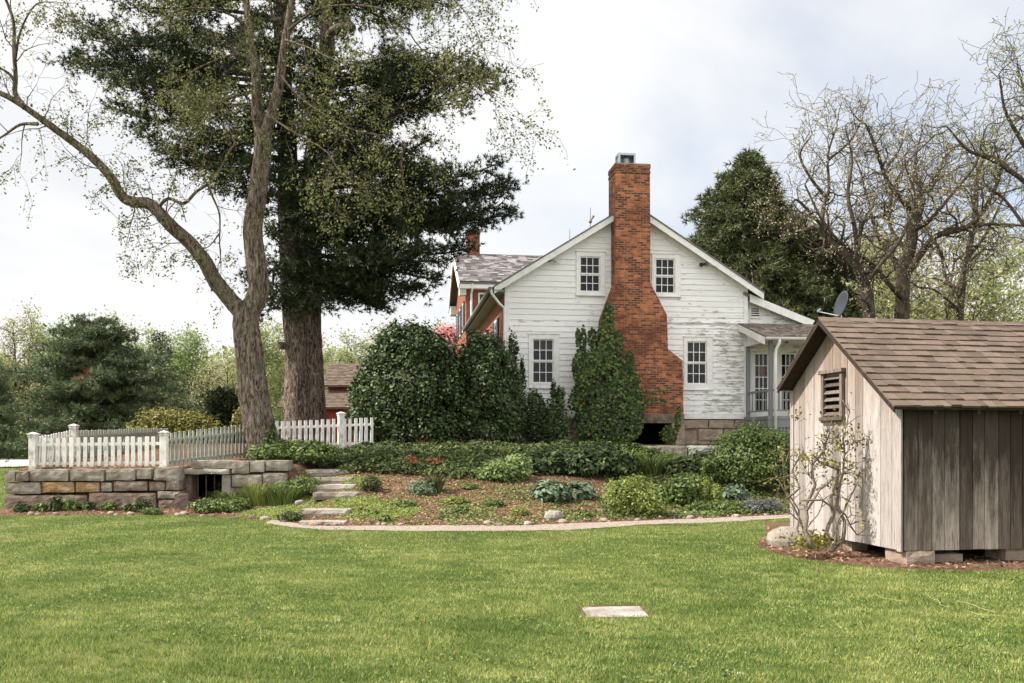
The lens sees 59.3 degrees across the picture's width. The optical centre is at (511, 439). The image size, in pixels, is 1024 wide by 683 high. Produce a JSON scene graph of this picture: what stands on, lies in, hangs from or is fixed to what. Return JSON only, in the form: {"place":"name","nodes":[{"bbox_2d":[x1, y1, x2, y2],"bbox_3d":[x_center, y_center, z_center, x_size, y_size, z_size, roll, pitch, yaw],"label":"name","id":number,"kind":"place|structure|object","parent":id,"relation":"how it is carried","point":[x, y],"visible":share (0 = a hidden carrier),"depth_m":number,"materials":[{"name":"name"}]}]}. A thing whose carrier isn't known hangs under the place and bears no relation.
{"place":"outdoors","nodes":[
{"label":"outdoors","id":0,"kind":"place"},
{"bbox_2d":[0,459,28,466],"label":"driveway","id":1,"kind":"structure","parent":0,"point":[16,461],"depth_m":63.52,"materials":[{"name":"concrete"}]},
{"bbox_2d":[218,442,782,445],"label":"terrace lawn","id":2,"kind":"structure","parent":0,"point":[642,445],"depth_m":28.30,"materials":[{"name":"green plant"}]},
{"bbox_2d":[196,385,241,442],"bbox_3d":[-11.496,-0.873,35.998,2.588,2.751,2.751,0,0,0],"label":"arborvitae","id":3,"kind":"object","parent":2,"relation":"on","point":[223,402],"visible":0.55,"depth_m":35.54,"materials":[{"name":"green plant"}]},
{"bbox_2d":[36,0,527,442],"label":"pine tree","id":4,"kind":"object","parent":2,"relation":"on","point":[310,281],"visible":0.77,"depth_m":26.54,"materials":[{"name":"green plant"}]},
{"bbox_2d":[433,321,455,438],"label":"blossom tree","id":5,"kind":"object","parent":2,"relation":"on","point":[448,332],"visible":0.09,"depth_m":51.69,"materials":[{"name":"pink plant"}]},
{"bbox_2d":[510,377,577,444],"bbox_3d":[0.917,-0.879,27.891,2.264,2.155,1.096,0,0,0],"label":"leafy shrub","id":6,"kind":"object","parent":2,"relation":"on","point":[552,422],"visible":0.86,"depth_m":27.77,"materials":[{"name":"green plant"}]},
{"bbox_2d":[448,153,814,444],"bbox_3d":[5.089,-4.861,37.964,14.356,10.421,20.125,0,0,-8],"label":"farmhouse","id":7,"kind":"object","parent":2,"relation":"on","point":[714,344],"visible":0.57,"depth_m":29.88,"materials":[{"name":"white wood"}]},
{"bbox_2d":[501,326,527,442],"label":"climbing vine","id":8,"kind":"object","parent":7,"relation":"attached to","point":[515,349],"visible":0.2,"depth_m":28.89,"materials":[{"name":"green plant"}]},
{"bbox_2d":[528,333,559,388],"bbox_3d":[1.048,-2.606,29.676,1.076,1.819,0.195,0,0,-8],"label":"window","id":9,"kind":"structure","parent":7,"relation":"in","point":[543,347],"depth_m":29.67,"materials":[{"name":"white paint"}]},
{"bbox_2d":[575,250,605,295],"bbox_3d":[2.596,-5.521,29.879,1.025,1.491,0.195,0,0,-8],"label":"window","id":10,"kind":"structure","parent":7,"relation":"in","point":[590,265],"depth_m":29.87,"materials":[{"name":"white paint"}]},
{"bbox_2d":[567,300,669,444],"bbox_3d":[3.400,-2.037,28.757,3.292,4.886,0.831,0,0,0],"label":"climbing ivy","id":11,"kind":"object","parent":7,"relation":"attached to","point":[629,395],"visible":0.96,"depth_m":28.56,"materials":[{"name":"green plant"}]},
{"bbox_2d":[651,253,681,296],"bbox_3d":[5.160,-5.527,30.217,1.047,1.466,0.195,0,0,-8],"label":"window","id":12,"kind":"structure","parent":7,"relation":"in","point":[665,266],"depth_m":30.20,"materials":[{"name":"white paint"}]},
{"bbox_2d":[683,336,713,389],"bbox_3d":[6.267,-2.587,30.364,1.057,1.821,0.195,0,0,-7],"label":"window","id":13,"kind":"structure","parent":7,"relation":"in","point":[698,350],"depth_m":30.35,"materials":[{"name":"white paint"}]},
{"bbox_2d":[750,348,767,416],"bbox_3d":[8.559,-1.931,30.914,0.809,2.438,0.090,0,0,-8],"label":"door","id":14,"kind":"structure","parent":7,"relation":"in","point":[757,382],"depth_m":30.91,"materials":[{"name":"white paint"}]},
{"bbox_2d":[777,348,799,415],"bbox_3d":[9.517,-1.938,31.040,0.832,2.451,0.090,0,0,-8],"label":"door","id":15,"kind":"structure","parent":7,"relation":"in","point":[784,360],"depth_m":31.02,"materials":[{"name":"white paint"}]},
{"bbox_2d":[817,290,847,316],"bbox_3d":[11.180,-4.307,31.063,1.007,1.757,0.858,0,0,-32],"label":"satellite dish","id":16,"kind":"object","parent":7,"relation":"attached to","point":[840,304],"visible":0.91,"depth_m":31.25,"materials":[{"name":"metal"}]},
{"bbox_2d":[658,406,681,444],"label":"young ivy","id":17,"kind":"object","parent":2,"relation":"on","point":[668,437],"visible":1,"depth_m":28.64,"materials":[{"name":"green plant"}]},
{"bbox_2d":[680,146,857,432],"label":"hemlock tree","id":18,"kind":"object","parent":2,"relation":"on","point":[719,237],"visible":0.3,"depth_m":42.30,"materials":[{"name":"green plant"}]},
{"bbox_2d":[762,231,877,319],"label":"hemlock tree","id":19,"kind":"object","parent":2,"relation":"on","point":[813,304],"visible":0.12,"depth_m":40.97,"materials":[{"name":"green plant"}]},
{"bbox_2d":[737,70,1001,317],"bbox_3d":[14.662,-8.141,39.069,9.813,16.733,8.936,0,0,0],"label":"locust tree","id":20,"kind":"object","parent":2,"relation":"on","point":[866,296],"visible":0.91,"depth_m":39.65,"materials":[{"name":"brown plant"}]},
{"bbox_2d":[782,71,1023,318],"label":"locust tree","id":21,"kind":"object","parent":2,"relation":"on","point":[902,304],"visible":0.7,"depth_m":41.20,"materials":[{"name":"brown plant"}]},
{"bbox_2d":[863,109,1023,320],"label":"locust tree","id":22,"kind":"object","parent":2,"relation":"on","point":[959,289],"visible":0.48,"depth_m":45.87,"materials":[{"name":"green plant"}]},
{"bbox_2d":[876,7,1023,272],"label":"locust tree","id":23,"kind":"object","parent":2,"relation":"on","point":[1000,164],"visible":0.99,"depth_m":35.42,"materials":[{"name":"brown plant"}]},
{"bbox_2d":[0,454,1023,682],"bbox_3d":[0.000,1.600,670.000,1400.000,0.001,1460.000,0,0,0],"label":"lawn","id":24,"kind":"structure","parent":0,"point":[441,663],"depth_m":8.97,"materials":[{"name":"green plant"}]},
{"bbox_2d":[0,358,28,462],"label":"pine tree","id":25,"kind":"object","parent":24,"relation":"on","point":[6,419],"visible":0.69,"depth_m":51.94,"materials":[{"name":"green plant"}]},
{"bbox_2d":[0,305,51,457],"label":"woodland tree","id":26,"kind":"object","parent":24,"relation":"on","point":[10,343],"visible":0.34,"depth_m":79.11,"materials":[{"name":"green plant"}]},
{"bbox_2d":[0,297,57,422],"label":"woodland tree","id":27,"kind":"object","parent":24,"relation":"on","point":[37,340],"visible":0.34,"depth_m":81.06,"materials":[{"name":"green plant"}]},
{"bbox_2d":[7,312,70,421],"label":"woodland tree","id":28,"kind":"object","parent":24,"relation":"on","point":[63,324],"visible":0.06,"depth_m":92.95,"materials":[{"name":"green plant"}]},
{"bbox_2d":[4,466,185,508],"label":"retaining wall","id":29,"kind":"structure","parent":24,"relation":"on","point":[171,483],"depth_m":19.91,"materials":[{"name":"grey stone"}]},
{"bbox_2d":[27,431,169,470],"bbox_3d":[-9.241,0.278,20.130,3.122,0.983,0.200,0,0,0],"label":"picket fence","id":30,"kind":"object","parent":29,"relation":"on","point":[35,444],"visible":0.94,"depth_m":20.13,"materials":[{"name":"white paint"}]},
{"bbox_2d":[0,312,202,458],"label":"pine tree","id":31,"kind":"object","parent":24,"relation":"on","point":[84,373],"visible":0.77,"depth_m":41.66,"materials":[{"name":"green plant"}]},
{"bbox_2d":[130,315,202,388],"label":"woodland tree","id":32,"kind":"object","parent":24,"relation":"on","point":[150,329],"visible":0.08,"depth_m":87.12,"materials":[{"name":"green plant"}]},
{"bbox_2d":[136,330,204,416],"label":"pine tree","id":33,"kind":"object","parent":24,"relation":"on","point":[161,345],"visible":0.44,"depth_m":49.84,"materials":[{"name":"green plant"}]},
{"bbox_2d":[122,403,227,443],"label":"yellow green shrub","id":34,"kind":"object","parent":24,"relation":"on","point":[160,419],"visible":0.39,"depth_m":33.70,"materials":[{"name":"green plant"}]},
{"bbox_2d":[3,345,357,418],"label":"distant wood","id":35,"kind":"object","parent":24,"relation":"on","point":[224,348],"depth_m":106.71,"materials":[{"name":"green plant"}]},
{"bbox_2d":[144,321,220,414],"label":"woodland tree","id":36,"kind":"object","parent":24,"relation":"on","point":[185,369],"visible":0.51,"depth_m":77.99,"materials":[{"name":"green plant"}]},
{"bbox_2d":[173,356,228,416],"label":"woodland tree","id":37,"kind":"object","parent":24,"relation":"on","point":[200,380],"visible":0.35,"depth_m":59.08,"materials":[{"name":"green plant"}]},
{"bbox_2d":[174,460,240,508],"bbox_3d":[-6.837,1.039,20.728,1.314,1.171,1.858,0,0,0],"label":"cellar entrance","id":38,"kind":"object","parent":24,"relation":"on","point":[202,476],"visible":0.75,"depth_m":20.26,"materials":[{"name":"stone"}]},
{"bbox_2d":[193,356,230,404],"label":"woodland tree","id":39,"kind":"object","parent":24,"relation":"on","point":[207,374],"visible":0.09,"depth_m":87.85,"materials":[{"name":"green plant"}]},
{"bbox_2d":[182,351,274,414],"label":"woodland tree","id":40,"kind":"object","parent":24,"relation":"on","point":[227,368],"visible":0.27,"depth_m":57.83,"materials":[{"name":"green plant"}]},
{"bbox_2d":[220,315,284,417],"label":"woodland tree","id":41,"kind":"object","parent":24,"relation":"on","point":[268,365],"visible":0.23,"depth_m":77.44,"materials":[{"name":"green plant"}]},
{"bbox_2d":[263,311,325,416],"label":"woodland tree","id":42,"kind":"object","parent":24,"relation":"on","point":[283,361],"visible":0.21,"depth_m":79.52,"materials":[{"name":"green plant"}]},
{"bbox_2d":[322,332,343,389],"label":"woodland tree","id":43,"kind":"object","parent":24,"relation":"on","point":[326,357],"visible":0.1,"depth_m":86.29,"materials":[{"name":"green plant"}]},
{"bbox_2d":[325,324,372,389],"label":"woodland tree","id":44,"kind":"object","parent":24,"relation":"on","point":[350,351],"visible":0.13,"depth_m":94.69,"materials":[{"name":"green plant"}]},
{"bbox_2d":[277,363,442,441],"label":"barn","id":45,"kind":"structure","parent":24,"relation":"on","point":[338,377],"depth_m":59.52,"materials":[{"name":"brown wood"}]},
{"bbox_2d":[344,327,382,362],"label":"woodland tree","id":46,"kind":"object","parent":24,"relation":"on","point":[362,345],"visible":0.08,"depth_m":95.02,"materials":[{"name":"green plant"}]},
{"bbox_2d":[0,444,789,525],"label":"garden bed","id":47,"kind":"object","parent":24,"relation":"on","point":[299,470],"visible":0.18,"depth_m":19.53,"materials":[{"name":"brown soil"}]},
{"bbox_2d":[48,494,63,511],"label":"wall foot plant","id":48,"kind":"object","parent":47,"relation":"on","point":[55,504],"depth_m":19.55,"materials":[{"name":"green plant"}]},
{"bbox_2d":[39,424,79,461],"bbox_3d":[-10.796,0.106,21.351,0.200,1.017,2.104,0,0,-4],"label":"picket fence","id":49,"kind":"object","parent":47,"relation":"on","point":[73,431],"visible":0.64,"depth_m":21.54,"materials":[{"name":"white paint"}]},
{"bbox_2d":[78,428,168,457],"bbox_3d":[-10.560,0.057,24.552,0.065,0.810,3.990,0,0,12],"label":"picket fence","id":50,"kind":"object","parent":47,"relation":"on","point":[129,433],"visible":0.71,"depth_m":24.17,"materials":[{"name":"white wood"}]},
{"bbox_2d":[129,498,153,511],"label":"wall foot plant","id":51,"kind":"object","parent":47,"relation":"on","point":[134,506],"depth_m":19.42,"materials":[{"name":"green plant"}]},
{"bbox_2d":[169,425,246,464],"bbox_3d":[-7.152,0.082,21.654,0.062,1.000,2.800,0,0,27],"label":"picket fence","id":52,"kind":"object","parent":47,"relation":"on","point":[201,436],"visible":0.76,"depth_m":21.38,"materials":[{"name":"white wood"}]},
{"bbox_2d":[185,496,253,512],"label":"plant","id":53,"kind":"object","parent":47,"relation":"on","point":[210,505],"visible":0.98,"depth_m":19.25,"materials":[{"name":"green plant"}]},
{"bbox_2d":[235,481,279,505],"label":"daylily","id":54,"kind":"object","parent":47,"relation":"on","point":[256,496],"visible":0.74,"depth_m":19.61,"materials":[{"name":"green plant"}]},
{"bbox_2d":[230,460,292,493],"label":"bank wall","id":55,"kind":"structure","parent":47,"relation":"on","point":[241,470],"depth_m":20.23,"materials":[{"name":"grey stone"}]},
{"bbox_2d":[230,497,319,521],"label":"creeping moss","id":56,"kind":"object","parent":47,"relation":"on","point":[268,510],"visible":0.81,"depth_m":18.78,"materials":[{"name":"green plant"}]},
{"bbox_2d":[258,482,306,504],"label":"daylily","id":57,"kind":"object","parent":47,"relation":"on","point":[280,496],"visible":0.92,"depth_m":19.34,"materials":[{"name":"green plant"}]},
{"bbox_2d":[0,0,575,460],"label":"forked tree","id":58,"kind":"object","parent":47,"relation":"on","point":[252,386],"visible":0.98,"depth_m":21.48,"materials":[{"name":"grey plant"}]},
{"bbox_2d":[276,510,303,521],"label":"plant","id":59,"kind":"object","parent":47,"relation":"on","point":[292,515],"visible":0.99,"depth_m":17.39,"materials":[{"name":"green plant"}]},
{"bbox_2d":[244,437,349,464],"bbox_3d":[-5.214,0.270,21.992,2.574,0.678,1.825,0,0,0],"label":"pachysandra patch","id":60,"kind":"object","parent":47,"relation":"on","point":[308,451],"visible":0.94,"depth_m":21.52,"materials":[{"name":"green plant"}]},
{"bbox_2d":[273,472,325,497],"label":"plant","id":61,"kind":"object","parent":47,"relation":"on","point":[302,479],"visible":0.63,"depth_m":19.69,"materials":[{"name":"green plant"}]},
{"bbox_2d":[275,412,373,449],"bbox_3d":[-5.149,-0.197,24.133,3.073,1.144,0.200,0,0,-29],"label":"picket fence","id":62,"kind":"object","parent":47,"relation":"on","point":[341,425],"visible":0.72,"depth_m":24.32,"materials":[{"name":"white paint"}]},
{"bbox_2d":[300,508,352,517],"bbox_3d":[-3.668,1.441,17.817,0.980,0.179,0.430,0,0,2],"label":"stone step","id":63,"kind":"object","parent":47,"relation":"on","point":[315,512],"visible":0.76,"depth_m":17.62,"materials":[{"name":"grey stone"}]},
{"bbox_2d":[295,465,357,519],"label":"creeping moss","id":64,"kind":"object","parent":47,"relation":"on","point":[323,502],"visible":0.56,"depth_m":18.95,"materials":[{"name":"green plant"}]},
{"bbox_2d":[306,469,354,475],"bbox_3d":[-4.518,0.781,21.568,1.533,0.182,0.438,0,0,-3],"label":"stone step","id":65,"kind":"object","parent":47,"relation":"on","point":[321,472],"visible":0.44,"depth_m":21.37,"materials":[{"name":"grey stone"}]},
{"bbox_2d":[311,484,355,491],"bbox_3d":[-3.932,1.067,19.921,0.988,0.183,0.435,0,0,-3],"label":"stone step","id":66,"kind":"object","parent":47,"relation":"on","point":[327,487],"visible":0.66,"depth_m":19.72,"materials":[{"name":"grey stone"}]},
{"bbox_2d":[313,491,359,499],"bbox_3d":[-3.734,1.189,19.169,0.982,0.179,0.433,0,0,-1],"label":"stone step","id":67,"kind":"object","parent":47,"relation":"on","point":[320,495],"visible":0.76,"depth_m":18.97,"materials":[{"name":"grey stone"}]},
{"bbox_2d":[359,474,383,490],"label":"boxwood","id":68,"kind":"object","parent":47,"relation":"on","point":[367,482],"visible":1,"depth_m":19.40,"materials":[{"name":"green plant"}]},
{"bbox_2d":[328,476,429,520],"bbox_3d":[-2.954,1.174,18.794,1.916,0.724,4.204,0,0,-24],"label":"creeping moss","id":69,"kind":"object","parent":47,"relation":"on","point":[349,502],"visible":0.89,"depth_m":18.23,"materials":[{"name":"green plant"}]},
{"bbox_2d":[335,309,471,444],"bbox_3d":[-2.985,-1.765,25.860,4.092,3.952,3.112,0,0,-23],"label":"lilac bush","id":70,"kind":"object","parent":47,"relation":"on","point":[424,353],"visible":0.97,"depth_m":25.19,"materials":[{"name":"green plant"}]},
{"bbox_2d":[407,476,436,494],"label":"plant","id":71,"kind":"object","parent":47,"relation":"on","point":[422,485],"visible":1,"depth_m":19.20,"materials":[{"name":"green plant"}]},
{"bbox_2d":[423,473,451,492],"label":"daylily","id":72,"kind":"object","parent":47,"relation":"on","point":[439,482],"visible":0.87,"depth_m":19.41,"materials":[{"name":"green plant"}]},
{"bbox_2d":[310,438,574,478],"bbox_3d":[-1.215,0.423,22.969,7.632,0.934,5.365,0,0,0],"label":"ivy ground cover","id":73,"kind":"object","parent":47,"relation":"on","point":[469,457],"visible":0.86,"depth_m":22.48,"materials":[{"name":"green plant"}]},
{"bbox_2d":[345,476,613,525],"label":"weeds","id":74,"kind":"object","parent":47,"relation":"on","point":[509,492],"visible":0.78,"depth_m":18.00,"materials":[{"name":"green plant"}]},
{"bbox_2d":[441,324,527,442],"bbox_3d":[-0.868,-1.582,26.176,2.593,3.578,2.450,0,0,15],"label":"lilac bush","id":75,"kind":"object","parent":47,"relation":"on","point":[488,376],"visible":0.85,"depth_m":25.64,"materials":[{"name":"green plant"}]},
{"bbox_2d":[474,451,532,481],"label":"yellow green shrub","id":76,"kind":"object","parent":47,"relation":"on","point":[512,470],"visible":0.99,"depth_m":20.36,"materials":[{"name":"green plant"}]},
{"bbox_2d":[1,459,1023,568],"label":"bark chips","id":77,"kind":"object","parent":47,"relation":"on","point":[882,560],"visible":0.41,"depth_m":18.58,"materials":[{"name":"brown wood"}]},
{"bbox_2d":[529,478,575,501],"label":"hosta","id":78,"kind":"object","parent":47,"relation":"on","point":[553,490],"visible":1,"depth_m":18.92,"materials":[{"name":"green plant"}]},
{"bbox_2d":[515,443,644,476],"bbox_3d":[1.512,0.490,22.064,3.400,0.842,2.305,0,0,0],"label":"broadleaf patch","id":79,"kind":"object","parent":47,"relation":"on","point":[590,458],"visible":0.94,"depth_m":21.35,"materials":[{"name":"green plant"}]},
{"bbox_2d":[564,480,601,499],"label":"hosta","id":80,"kind":"object","parent":47,"relation":"on","point":[582,490],"visible":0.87,"depth_m":19.30,"materials":[{"name":"green plant"}]},
{"bbox_2d":[547,436,683,458],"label":"ivy hedge","id":81,"kind":"object","parent":47,"relation":"on","point":[637,446],"visible":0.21,"depth_m":25.00,"materials":[{"name":"green plant"}]},
{"bbox_2d":[597,472,664,516],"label":"lime shrub","id":82,"kind":"object","parent":47,"relation":"on","point":[629,494],"visible":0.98,"depth_m":18.14,"materials":[{"name":"green plant"}]},
{"bbox_2d":[632,453,678,474],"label":"fern","id":83,"kind":"object","parent":47,"relation":"on","point":[653,465],"visible":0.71,"depth_m":21.98,"materials":[{"name":"green plant"}]},
{"bbox_2d":[654,469,703,504],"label":"leafy perennial","id":84,"kind":"object","parent":47,"relation":"on","point":[674,490],"visible":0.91,"depth_m":19.40,"materials":[{"name":"green plant"}]},
{"bbox_2d":[593,471,789,519],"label":"weeds","id":85,"kind":"object","parent":47,"relation":"on","point":[681,512],"visible":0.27,"depth_m":19.26,"materials":[{"name":"green plant"}]},
{"bbox_2d":[663,447,730,479],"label":"leafy perennial","id":86,"kind":"object","parent":47,"relation":"on","point":[685,463],"visible":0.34,"depth_m":21.83,"materials":[{"name":"green plant"}]},
{"bbox_2d":[621,446,789,459],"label":"terrace wall","id":87,"kind":"structure","parent":47,"relation":"on","point":[680,450],"depth_m":25.32,"materials":[{"name":"grey stone"}]},
{"bbox_2d":[687,472,724,503],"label":"lime shrub","id":88,"kind":"object","parent":47,"relation":"on","point":[709,495],"visible":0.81,"depth_m":19.48,"materials":[{"name":"green plant"}]},
{"bbox_2d":[681,496,750,513],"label":"plant","id":89,"kind":"object","parent":47,"relation":"on","point":[713,506],"visible":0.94,"depth_m":18.99,"materials":[{"name":"green plant"}]},
{"bbox_2d":[721,483,750,500],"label":"silver plant","id":90,"kind":"object","parent":47,"relation":"on","point":[732,492],"visible":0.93,"depth_m":20.17,"materials":[{"name":"blue plant"}]},
{"bbox_2d":[696,419,789,490],"bbox_3d":[5.690,0.361,21.425,2.585,1.766,1.908,0,0,0],"label":"rounded shrub","id":91,"kind":"object","parent":47,"relation":"on","point":[759,443],"visible":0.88,"depth_m":21.18,"materials":[{"name":"green plant"}]},
{"bbox_2d":[732,497,783,512],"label":"lavender plant","id":92,"kind":"object","parent":47,"relation":"on","point":[756,504],"visible":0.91,"depth_m":19.17,"materials":[{"name":"grey plant"}]},
{"bbox_2d":[576,605,651,617],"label":"paving slab","id":93,"kind":"structure","parent":24,"relation":"on","point":[619,610],"depth_m":8.36,"materials":[{"name":"stone"}]},
{"bbox_2d":[756,522,1023,571],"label":"mulch bed","id":94,"kind":"object","parent":24,"relation":"on","point":[979,553],"visible":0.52,"depth_m":11.91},
{"bbox_2d":[766,526,815,545],"bbox_3d":[4.205,1.504,13.507,0.709,0.416,0.520,0,0,-12],"label":"boulder","id":95,"kind":"object","parent":94,"relation":"on","point":[772,535],"visible":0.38,"depth_m":13.34,"materials":[{"name":"stone"}]},
{"bbox_2d":[759,392,873,555],"bbox_3d":[4.209,0.474,12.360,1.464,2.203,1.304,0,0,0],"label":"climbing rose","id":96,"kind":"object","parent":94,"relation":"on","point":[809,538],"visible":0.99,"depth_m":12.01,"materials":[{"name":"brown plant"}]},
{"bbox_2d":[840,236,956,319],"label":"woodland tree","id":97,"kind":"object","parent":24,"relation":"on","point":[878,303],"visible":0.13,"depth_m":59.16,"materials":[{"name":"green plant"}]},
{"bbox_2d":[776,317,1023,565],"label":"garden shed","id":98,"kind":"structure","parent":24,"relation":"on","point":[937,406],"depth_m":11.68,"materials":[{"name":"brown wood"}]},
{"bbox_2d":[838,158,1001,320],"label":"woodland tree","id":99,"kind":"object","parent":24,"relation":"on","point":[926,290],"visible":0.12,"depth_m":60.34,"materials":[{"name":"green plant"}]},
{"bbox_2d":[881,190,1013,321],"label":"woodland tree","id":100,"kind":"object","parent":24,"relation":"on","point":[946,266],"visible":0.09,"depth_m":66.73,"materials":[{"name":"green plant"}]},
{"bbox_2d":[924,250,1023,321],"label":"woodland tree","id":101,"kind":"object","parent":24,"relation":"on","point":[987,303],"visible":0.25,"depth_m":60.23,"materials":[{"name":"green plant"}]},
{"bbox_2d":[948,214,1023,321],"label":"woodland tree","id":102,"kind":"object","parent":24,"relation":"on","point":[1016,259],"visible":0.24,"depth_m":64.38,"materials":[{"name":"green plant"}]},
{"bbox_2d":[984,218,1023,321],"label":"woodland tree","id":103,"kind":"object","parent":24,"relation":"on","point":[1021,274],"visible":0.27,"depth_m":64.65,"materials":[{"name":"green plant"}]},
{"bbox_2d":[0,0,1023,376],"label":"sky","id":104,"kind":"structure","parent":0,"point":[679,86],"materials":[{"name":"white"}]},
{"bbox_2d":[266,515,789,530],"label":"gravel path","id":105,"kind":"structure","parent":0,"point":[568,526],"depth_m":16.53,"materials":[{"name":"beige gravel"}]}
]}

